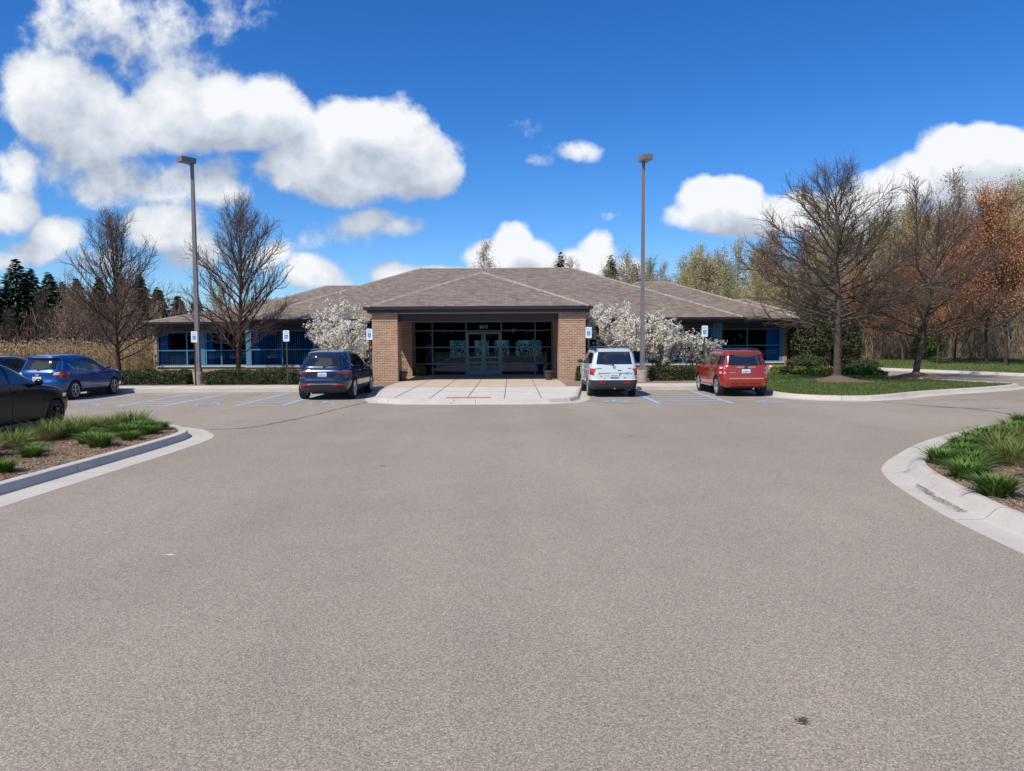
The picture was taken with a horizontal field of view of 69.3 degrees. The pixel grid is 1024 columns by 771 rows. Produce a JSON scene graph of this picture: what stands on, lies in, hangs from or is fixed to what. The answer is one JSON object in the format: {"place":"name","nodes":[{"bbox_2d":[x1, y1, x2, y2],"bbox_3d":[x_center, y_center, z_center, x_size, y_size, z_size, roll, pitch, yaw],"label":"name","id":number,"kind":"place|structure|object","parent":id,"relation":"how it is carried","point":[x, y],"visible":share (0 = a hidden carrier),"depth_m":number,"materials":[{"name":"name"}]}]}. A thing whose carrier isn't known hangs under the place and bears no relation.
{"place":"outdoors","nodes":[
{"label":"outdoors","id":0,"kind":"place"},
{"bbox_2d":[81,385,381,392],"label":"sidewalk","id":1,"kind":"structure","parent":0,"point":[219,388],"depth_m":30.77,"materials":[{"name":"concrete"}]},
{"bbox_2d":[386,375,565,386],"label":"entrance walk","id":2,"kind":"structure","parent":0,"point":[474,380],"depth_m":34.99,"materials":[{"name":"beige concrete"}]},
{"bbox_2d":[380,386,577,398],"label":"entrance plaza","id":3,"kind":"structure","parent":0,"point":[491,392],"depth_m":27.72,"materials":[{"name":"concrete"}]},
{"bbox_2d":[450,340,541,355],"bbox_3d":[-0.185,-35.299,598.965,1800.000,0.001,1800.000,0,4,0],"label":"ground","id":4,"kind":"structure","parent":0,"point":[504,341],"depth_m":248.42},
{"bbox_2d":[0,367,1023,770],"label":"parking lot","id":5,"kind":"structure","parent":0,"point":[696,581],"depth_m":6.19,"materials":[{"name":"asphalt"}]},
{"bbox_2d":[0,356,26,372],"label":"parked car","id":6,"kind":"object","parent":5,"relation":"on","point":[14,363],"visible":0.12,"depth_m":28.19,"materials":[{"name":"blue paint"}]},
{"bbox_2d":[0,365,67,429],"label":"parked car","id":7,"kind":"object","parent":5,"relation":"on","point":[23,399],"visible":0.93,"depth_m":17.26,"materials":[{"name":"black paint"}]},
{"bbox_2d":[19,354,121,398],"bbox_3d":[-17.002,-0.403,28.745,2.162,1.672,4.519,0,4,0],"label":"parked car","id":8,"kind":"object","parent":5,"relation":"on","point":[73,376],"visible":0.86,"depth_m":27.29,"materials":[{"name":"blue paint"}]},
{"bbox_2d":[0,424,213,507],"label":"island kerb","id":9,"kind":"structure","parent":5,"relation":"on","point":[23,487],"depth_m":12.37,"materials":[{"name":"concrete"}]},
{"bbox_2d":[0,428,176,480],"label":"mulch bed","id":10,"kind":"object","parent":9,"relation":"in","point":[58,457],"visible":0.16,"depth_m":13.47,"materials":[{"name":"wood"}]},
{"bbox_2d":[0,457,27,473],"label":"daylily clump","id":11,"kind":"object","parent":10,"relation":"on","point":[6,466],"visible":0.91,"depth_m":11.37,"materials":[{"name":"green plant"}]},
{"bbox_2d":[0,426,47,449],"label":"ornamental grass","id":12,"kind":"object","parent":10,"relation":"on","point":[24,438],"depth_m":13.89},
{"bbox_2d":[7,443,52,457],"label":"daylily clump","id":13,"kind":"object","parent":10,"relation":"on","point":[31,451],"visible":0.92,"depth_m":12.85,"materials":[{"name":"green plant"}]},
{"bbox_2d":[7,416,77,441],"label":"ornamental grass","id":14,"kind":"object","parent":10,"relation":"on","point":[54,434],"depth_m":14.95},
{"bbox_2d":[37,413,99,438],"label":"ornamental grass","id":15,"kind":"object","parent":10,"relation":"on","point":[76,427],"depth_m":15.43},
{"bbox_2d":[52,411,106,429],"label":"ornamental grass","id":16,"kind":"object","parent":10,"relation":"on","point":[94,424],"depth_m":16.08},
{"bbox_2d":[71,431,117,447],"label":"daylily clump","id":17,"kind":"object","parent":10,"relation":"on","point":[98,440],"visible":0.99,"depth_m":14.06,"materials":[{"name":"green plant"}]},
{"bbox_2d":[98,422,141,437],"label":"daylily clump","id":18,"kind":"object","parent":10,"relation":"on","point":[119,428],"visible":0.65,"depth_m":15.57,"materials":[{"name":"green plant"}]},
{"bbox_2d":[108,407,158,424],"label":"ornamental grass","id":19,"kind":"object","parent":10,"relation":"on","point":[133,416],"depth_m":17.20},
{"bbox_2d":[299,348,372,398],"bbox_3d":[-6.723,-0.534,28.798,2.218,1.820,5.204,0,4,0],"label":"parked car","id":20,"kind":"object","parent":5,"relation":"on","point":[347,371],"visible":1,"depth_m":26.53,"materials":[{"name":"blue paint"}]},
{"bbox_2d":[365,386,589,404],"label":"plaza kerb","id":21,"kind":"structure","parent":5,"relation":"on","point":[580,395],"depth_m":24.77,"materials":[{"name":"concrete"}]},
{"bbox_2d":[577,346,636,395],"bbox_3d":[3.717,-0.615,29.013,2.140,1.846,4.313,0,4,0],"label":"parked car","id":22,"kind":"object","parent":5,"relation":"on","point":[608,369],"visible":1,"depth_m":26.99,"materials":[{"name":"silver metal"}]},
{"bbox_2d":[700,254,739,298],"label":"woodland tree","id":23,"kind":"object","parent":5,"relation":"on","point":[717,270],"visible":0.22,"depth_m":73.24,"materials":[{"name":"green plant"}]},
{"bbox_2d":[695,348,767,395],"bbox_3d":[8.477,-0.594,28.965,2.163,1.760,4.414,0,4,0],"label":"parked car","id":24,"kind":"object","parent":5,"relation":"on","point":[732,369],"visible":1,"depth_m":27.03,"materials":[{"name":"red paint"}]},
{"bbox_2d":[738,248,778,304],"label":"woodland tree","id":25,"kind":"object","parent":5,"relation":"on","point":[743,279],"visible":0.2,"depth_m":74.21,"materials":[{"name":"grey plant"}]},
{"bbox_2d":[740,263,777,307],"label":"woodland tree","id":26,"kind":"object","parent":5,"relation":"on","point":[756,286],"visible":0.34,"depth_m":65.97,"materials":[{"name":"green plant"}]},
{"bbox_2d":[743,375,1023,400],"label":"lawn kerb","id":27,"kind":"structure","parent":5,"relation":"on","point":[899,396],"depth_m":26.79,"materials":[{"name":"concrete"}]},
{"bbox_2d":[829,366,1023,375],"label":"road kerb","id":28,"kind":"structure","parent":5,"relation":"on","point":[960,372],"depth_m":43.29,"materials":[{"name":"concrete"}]},
{"bbox_2d":[881,420,1023,553],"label":"island kerb","id":29,"kind":"structure","parent":5,"relation":"on","point":[905,470],"depth_m":9.53,"materials":[{"name":"concrete"}]},
{"bbox_2d":[926,431,1023,511],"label":"mulch bed","id":30,"kind":"object","parent":29,"relation":"in","point":[944,473],"visible":0.24,"depth_m":10.63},
{"bbox_2d":[0,426,1023,512],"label":"wood chips","id":31,"kind":"object","parent":30,"relation":"on","point":[74,454],"visible":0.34,"depth_m":13.07,"materials":[{"name":"wood"}]},
{"bbox_2d":[0,427,1023,505],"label":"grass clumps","id":32,"kind":"object","parent":30,"relation":"on","point":[174,430],"visible":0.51,"depth_m":12.52,"materials":[{"name":"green plant"}]},
{"bbox_2d":[910,444,975,464],"bbox_3d":[6.873,1.115,11.802,1.007,0.268,0.984,-1,4,-15],"label":"daylily clump","id":33,"kind":"object","parent":30,"relation":"on","point":[933,454],"visible":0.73,"depth_m":11.75,"materials":[{"name":"green plant"}]},
{"bbox_2d":[927,439,991,452],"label":"daylily clump","id":34,"kind":"object","parent":30,"relation":"on","point":[961,445],"visible":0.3,"depth_m":12.44,"materials":[{"name":"green plant"}]},
{"bbox_2d":[938,434,986,446],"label":"daylily clump","id":35,"kind":"object","parent":30,"relation":"on","point":[953,439],"visible":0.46,"depth_m":13.18,"materials":[{"name":"green plant"}]},
{"bbox_2d":[933,456,1000,479],"bbox_3d":[6.453,1.198,10.546,0.889,0.264,0.901,-2,4,-21],"label":"daylily clump","id":36,"kind":"object","parent":30,"relation":"on","point":[956,468],"visible":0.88,"depth_m":10.48,"materials":[{"name":"green plant"}]},
{"bbox_2d":[939,452,1004,468],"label":"daylily clump","id":37,"kind":"object","parent":30,"relation":"on","point":[969,458],"visible":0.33,"depth_m":11.14,"materials":[{"name":"green plant"}]},
{"bbox_2d":[939,448,1015,462],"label":"daylily clump","id":38,"kind":"object","parent":30,"relation":"on","point":[977,454],"visible":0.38,"depth_m":11.44,"materials":[{"name":"green plant"}]},
{"bbox_2d":[958,469,1023,497],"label":"daylily clump","id":39,"kind":"object","parent":30,"relation":"on","point":[986,485],"visible":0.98,"depth_m":9.31,"materials":[{"name":"green plant"}]},
{"bbox_2d":[964,428,1023,447],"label":"ornamental grass","id":40,"kind":"object","parent":30,"relation":"on","point":[989,439],"depth_m":12.80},
{"bbox_2d":[976,436,1023,467],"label":"ornamental grass","id":41,"kind":"object","parent":30,"relation":"on","point":[1013,456],"depth_m":11.53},
{"bbox_2d":[983,420,1023,442],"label":"ornamental grass","id":42,"kind":"object","parent":30,"relation":"on","point":[1010,427],"depth_m":13.97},
{"bbox_2d":[0,0,1023,325],"label":"sky","id":43,"kind":"structure","parent":0,"point":[385,138],"materials":[{"name":"blue"}]},
{"bbox_2d":[198,356,994,395],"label":"yard","id":44,"kind":"structure","parent":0,"point":[805,384],"depth_m":31.42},
{"bbox_2d":[0,306,22,350],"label":"scrub tree","id":45,"kind":"object","parent":44,"relation":"on","point":[8,331],"visible":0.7,"depth_m":48.74,"materials":[{"name":"brown plant"}]},
{"bbox_2d":[0,259,56,350],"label":"spruce tree","id":46,"kind":"object","parent":44,"relation":"on","point":[24,300],"visible":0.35,"depth_m":53.32,"materials":[{"name":"green plant"}]},
{"bbox_2d":[10,268,56,338],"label":"spruce tree","id":47,"kind":"object","parent":44,"relation":"on","point":[30,273],"depth_m":61.47,"materials":[{"name":"green plant"}]},
{"bbox_2d":[20,285,54,352],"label":"scrub tree","id":48,"kind":"object","parent":44,"relation":"on","point":[43,300],"visible":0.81,"depth_m":49.75,"materials":[{"name":"brown plant"}]},
{"bbox_2d":[30,272,79,345],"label":"spruce tree","id":49,"kind":"object","parent":44,"relation":"on","point":[51,300],"visible":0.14,"depth_m":57.40,"materials":[{"name":"green plant"}]},
{"bbox_2d":[48,279,94,350],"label":"scrub tree","id":50,"kind":"object","parent":44,"relation":"on","point":[64,326],"visible":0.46,"depth_m":50.77,"materials":[{"name":"brown plant"}]},
{"bbox_2d":[0,337,179,370],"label":"reeds","id":51,"kind":"object","parent":44,"relation":"on","point":[136,363],"visible":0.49,"depth_m":44.12,"materials":[{"name":"plant"}]},
{"bbox_2d":[78,277,112,361],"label":"spruce tree","id":52,"kind":"object","parent":44,"relation":"on","point":[100,290],"visible":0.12,"depth_m":59.30,"materials":[{"name":"brown plant"}]},
{"bbox_2d":[0,291,212,368],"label":"scrub","id":53,"kind":"object","parent":44,"relation":"on","point":[81,333],"visible":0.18,"depth_m":50.34,"materials":[{"name":"plant"}]},
{"bbox_2d":[108,292,150,350],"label":"scrub tree","id":54,"kind":"object","parent":44,"relation":"on","point":[127,306],"visible":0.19,"depth_m":51.59,"materials":[{"name":"brown plant"}]},
{"bbox_2d":[112,276,155,359],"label":"spruce tree","id":55,"kind":"object","parent":44,"relation":"on","point":[143,291],"visible":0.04,"depth_m":59.40,"materials":[{"name":"green plant"}]},
{"bbox_2d":[119,376,412,386],"bbox_3d":[-14.677,-0.277,37.451,18.650,0.001,12.400,0,4,0],"label":"planting bed","id":56,"kind":"object","parent":44,"relation":"on","point":[383,384],"visible":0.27,"depth_m":33.22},
{"bbox_2d":[47,205,188,371],"bbox_3d":[-20.276,-4.729,37.764,5.894,9.275,6.929,2,4,35],"label":"street tree","id":57,"kind":"object","parent":56,"relation":"on","point":[115,286],"visible":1,"depth_m":37.66,"materials":[{"name":"brown plant"}]},
{"bbox_2d":[120,368,193,384],"bbox_3d":[-16.261,-0.397,33.986,3.244,0.788,1.215,0,4,0],"label":"hedge","id":58,"kind":"object","parent":56,"relation":"on","point":[182,376],"visible":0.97,"depth_m":33.60,"materials":[{"name":"green"}]},
{"bbox_2d":[176,155,204,383],"bbox_3d":[-14.499,-5.109,33.624,0.600,10.230,0.900,2,5,38],"label":"lamp post","id":59,"kind":"object","parent":56,"relation":"on","point":[190,161],"visible":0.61,"depth_m":33.68,"materials":[{"name":"metal"}]},
{"bbox_2d":[168,189,298,368],"bbox_3d":[-13.978,-5.077,37.923,6.542,9.885,6.798,-3,4,-34],"label":"street tree","id":60,"kind":"object","parent":56,"relation":"on","point":[240,224],"visible":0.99,"depth_m":37.33,"materials":[{"name":"brown plant"}]},
{"bbox_2d":[203,367,299,385],"bbox_3d":[-11.705,-0.435,33.862,4.549,0.836,1.359,0,4,0],"label":"hedge","id":61,"kind":"object","parent":56,"relation":"on","point":[238,376],"visible":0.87,"depth_m":33.40,"materials":[{"name":"green"}]},
{"bbox_2d":[302,290,371,361],"bbox_3d":[-8.374,-2.441,37.018,3.216,4.856,6.169,-3,4,-32],"label":"blossoming shrub","id":62,"kind":"object","parent":56,"relation":"on","point":[337,336],"visible":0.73,"depth_m":36.78,"materials":[{"name":"grey plant"}]},
{"bbox_2d":[141,267,803,381],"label":"office building","id":63,"kind":"structure","parent":44,"relation":"on","point":[412,315],"depth_m":43.58,"materials":[{"name":"brick"}]},
{"bbox_2d":[157,332,193,365],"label":"window","id":64,"kind":"structure","parent":63,"relation":"in","point":[163,354],"depth_m":45.31,"materials":[{"name":"blue"}]},
{"bbox_2d":[200,331,245,365],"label":"window","id":65,"kind":"structure","parent":63,"relation":"in","point":[207,359],"depth_m":45.25,"materials":[{"name":"blue"}]},
{"bbox_2d":[245,330,313,365],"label":"window","id":66,"kind":"structure","parent":63,"relation":"in","point":[256,356],"depth_m":42.13,"materials":[{"name":"blue"}]},
{"bbox_2d":[467,332,483,374],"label":"door","id":67,"kind":"structure","parent":63,"relation":"in","point":[469,372],"depth_m":41.21,"materials":[{"name":"blue"}]},
{"bbox_2d":[484,332,500,374],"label":"door","id":68,"kind":"structure","parent":63,"relation":"in","point":[486,372],"depth_m":41.21,"materials":[{"name":"blue"}]},
{"bbox_2d":[722,328,782,361],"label":"window","id":69,"kind":"structure","parent":63,"relation":"in","point":[774,336],"depth_m":44.98,"materials":[{"name":"blue"}]},
{"bbox_2d":[464,236,501,355],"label":"background tree","id":70,"kind":"object","parent":44,"relation":"on","point":[484,257],"visible":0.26,"depth_m":79.90,"materials":[{"name":"green plant"}]},
{"bbox_2d":[555,376,695,385],"bbox_3d":[7.398,-0.399,37.551,10.200,0.001,12.600,0,4,0],"label":"planting bed","id":71,"kind":"object","parent":44,"relation":"on","point":[571,383],"visible":0.25,"depth_m":33.46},
{"bbox_2d":[586,299,650,350],"bbox_3d":[5.039,-2.424,38.008,3.857,4.077,4.068,0,4,4],"label":"blossoming shrub","id":72,"kind":"object","parent":71,"relation":"on","point":[610,335],"visible":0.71,"depth_m":37.15,"materials":[{"name":"grey plant"}]},
{"bbox_2d":[637,153,652,381],"bbox_3d":[5.984,-5.194,33.596,0.600,10.230,0.900,-1,4,-12],"label":"lamp post","id":73,"kind":"object","parent":71,"relation":"on","point":[642,371],"visible":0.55,"depth_m":33.69,"materials":[{"name":"metal"}]},
{"bbox_2d":[636,306,695,367],"bbox_3d":[7.764,-2.247,38.094,3.649,3.690,3.238,1,4,24],"label":"blossoming shrub","id":74,"kind":"object","parent":71,"relation":"on","point":[661,345],"visible":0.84,"depth_m":37.57,"materials":[{"name":"grey plant"}]},
{"bbox_2d":[646,365,695,380],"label":"hedge","id":75,"kind":"object","parent":71,"relation":"on","point":[674,373],"visible":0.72,"depth_m":34.71,"materials":[{"name":"green"}]},
{"bbox_2d":[677,328,725,366],"bbox_3d":[9.656,-1.710,38.371,3.438,2.560,2.174,-2,4,-25],"label":"blossoming shrub","id":76,"kind":"object","parent":71,"relation":"on","point":[693,352],"visible":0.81,"depth_m":37.94,"materials":[{"name":"grey plant"}]},
{"bbox_2d":[608,248,646,283],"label":"woodland tree","id":77,"kind":"object","parent":44,"relation":"on","point":[627,262],"visible":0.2,"depth_m":80.80,"materials":[{"name":"green plant"}]},
{"bbox_2d":[669,251,700,287],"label":"woodland tree","id":78,"kind":"object","parent":44,"relation":"on","point":[683,263],"visible":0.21,"depth_m":73.60,"materials":[{"name":"green plant"}]},
{"bbox_2d":[690,252,723,293],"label":"woodland tree","id":79,"kind":"object","parent":44,"relation":"on","point":[705,263],"visible":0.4,"depth_m":73.19,"materials":[{"name":"green plant"}]},
{"bbox_2d":[715,261,744,298],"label":"woodland tree","id":80,"kind":"object","parent":44,"relation":"on","point":[727,291],"visible":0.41,"depth_m":63.60,"materials":[{"name":"green plant"}]},
{"bbox_2d":[785,353,827,368],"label":"shrub","id":81,"kind":"object","parent":44,"relation":"on","point":[807,361],"visible":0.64,"depth_m":42.24,"materials":[{"name":"green plant"}]},
{"bbox_2d":[785,297,833,366],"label":"arborvitae","id":82,"kind":"object","parent":44,"relation":"on","point":[812,342],"visible":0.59,"depth_m":43.91,"materials":[{"name":"green"}]},
{"bbox_2d":[770,365,888,375],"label":"ground cover","id":83,"kind":"object","parent":44,"relation":"on","point":[827,370],"visible":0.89,"depth_m":40.05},
{"bbox_2d":[804,375,869,382],"bbox_3d":[15.195,-0.364,34.573,2.722,0.324,2.704,3,5,41],"label":"mulch mound","id":84,"kind":"object","parent":44,"relation":"on","point":[833,378],"visible":0.97,"depth_m":34.01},
{"bbox_2d":[732,148,964,375],"bbox_3d":[15.319,-5.401,34.435,10.024,10.499,9.790,2,4,33],"label":"lawn tree","id":85,"kind":"object","parent":84,"relation":"on","point":[839,229],"visible":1,"depth_m":33.84,"materials":[{"name":"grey plant"}]},
{"bbox_2d":[821,299,863,367],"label":"arborvitae","id":86,"kind":"object","parent":44,"relation":"on","point":[848,347],"visible":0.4,"depth_m":45.29,"materials":[{"name":"green"}]},
{"bbox_2d":[844,357,882,368],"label":"shrub","id":87,"kind":"object","parent":44,"relation":"on","point":[859,363],"visible":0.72,"depth_m":43.08,"materials":[{"name":"green plant"}]},
{"bbox_2d":[767,373,1011,395],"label":"grass","id":88,"kind":"structure","parent":44,"relation":"on","point":[813,387],"depth_m":30.99,"materials":[{"name":"plant"}]},
{"bbox_2d":[885,372,946,378],"bbox_3d":[20.371,-0.547,37.069,3.062,0.324,2.562,0,4,0],"label":"mulch mound","id":89,"kind":"object","parent":44,"relation":"on","point":[916,375],"visible":0.95,"depth_m":36.71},
{"bbox_2d":[826,174,1023,371],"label":"lawn tree","id":90,"kind":"object","parent":89,"relation":"on","point":[964,318],"visible":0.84,"depth_m":36.25,"materials":[{"name":"brown plant"}]},
{"bbox_2d":[594,383,713,389],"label":"sidewalk","id":91,"kind":"structure","parent":0,"point":[666,386],"depth_m":30.77,"materials":[{"name":"concrete"}]},
{"bbox_2d":[725,234,755,298],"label":"woodland tree","id":92,"kind":"object","parent":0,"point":[737,252],"visible":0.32,"depth_m":85.16,"materials":[{"name":"green plant"}]},
{"bbox_2d":[821,355,1023,372],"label":"grass","id":93,"kind":"structure","parent":0,"point":[957,362],"depth_m":51.89,"materials":[{"name":"plant"}]},
{"bbox_2d":[864,309,1023,372],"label":"grass bank","id":94,"kind":"structure","parent":0,"point":[903,365],"depth_m":51.03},
{"bbox_2d":[822,219,877,302],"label":"woodland tree","id":95,"kind":"object","parent":94,"relation":"on","point":[844,263],"visible":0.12,"depth_m":67.30,"materials":[{"name":"brown plant"}]},
{"bbox_2d":[839,244,870,328],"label":"woodland tree","id":96,"kind":"object","parent":94,"relation":"on","point":[846,261],"visible":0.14,"depth_m":64.24,"materials":[{"name":"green plant"}]},
{"bbox_2d":[840,268,878,340],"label":"tree","id":97,"kind":"object","parent":94,"relation":"on","point":[855,294],"visible":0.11,"depth_m":62.86,"materials":[{"name":"brown plant"}]},
{"bbox_2d":[709,257,1023,354],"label":"thicket","id":98,"kind":"object","parent":94,"relation":"on","point":[884,322],"visible":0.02,"depth_m":69.23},
{"bbox_2d":[865,282,906,359],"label":"tree","id":99,"kind":"object","parent":94,"relation":"on","point":[881,333],"visible":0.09,"depth_m":59.75,"materials":[{"name":"brown plant"}]},
{"bbox_2d":[780,300,1023,359],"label":"undergrowth","id":100,"kind":"object","parent":94,"relation":"on","point":[874,349],"visible":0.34,"depth_m":62.53,"materials":[{"name":"plant"}]},
{"bbox_2d":[880,256,927,360],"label":"tree","id":101,"kind":"object","parent":94,"relation":"on","point":[907,327],"visible":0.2,"depth_m":56.69,"materials":[{"name":"brown plant"}]},
{"bbox_2d":[887,168,967,338],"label":"tree","id":102,"kind":"object","parent":94,"relation":"on","point":[916,214],"visible":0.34,"depth_m":61.35,"materials":[{"name":"brown plant"}]},
{"bbox_2d":[910,334,947,356],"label":"bush","id":103,"kind":"object","parent":94,"relation":"on","point":[930,348],"visible":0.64,"depth_m":57.44,"materials":[{"name":"green plant"}]},
{"bbox_2d":[911,242,978,363],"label":"tree","id":104,"kind":"object","parent":94,"relation":"on","point":[939,309],"visible":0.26,"depth_m":51.23,"materials":[{"name":"brown plant"}]},
{"bbox_2d":[932,260,991,360],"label":"tree","id":105,"kind":"object","parent":94,"relation":"on","point":[955,345],"visible":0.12,"depth_m":55.45,"materials":[{"name":"brown plant"}]},
{"bbox_2d":[926,165,1008,356],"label":"tree","id":106,"kind":"object","parent":94,"relation":"on","point":[956,180],"visible":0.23,"depth_m":60.36,"materials":[{"name":"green plant"}]},
{"bbox_2d":[941,172,1023,364],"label":"tree","id":107,"kind":"object","parent":94,"relation":"on","point":[998,221],"visible":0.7,"depth_m":49.34,"materials":[{"name":"brown plant"}]},
{"bbox_2d":[944,217,1023,361],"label":"tree","id":108,"kind":"object","parent":94,"relation":"on","point":[986,345],"visible":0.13,"depth_m":53.27,"materials":[{"name":"orange plant"}]},
{"bbox_2d":[991,227,1023,322],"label":"tree","id":109,"kind":"object","parent":94,"relation":"on","point":[1021,262],"visible":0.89,"depth_m":46.91,"materials":[{"name":"brown plant"}]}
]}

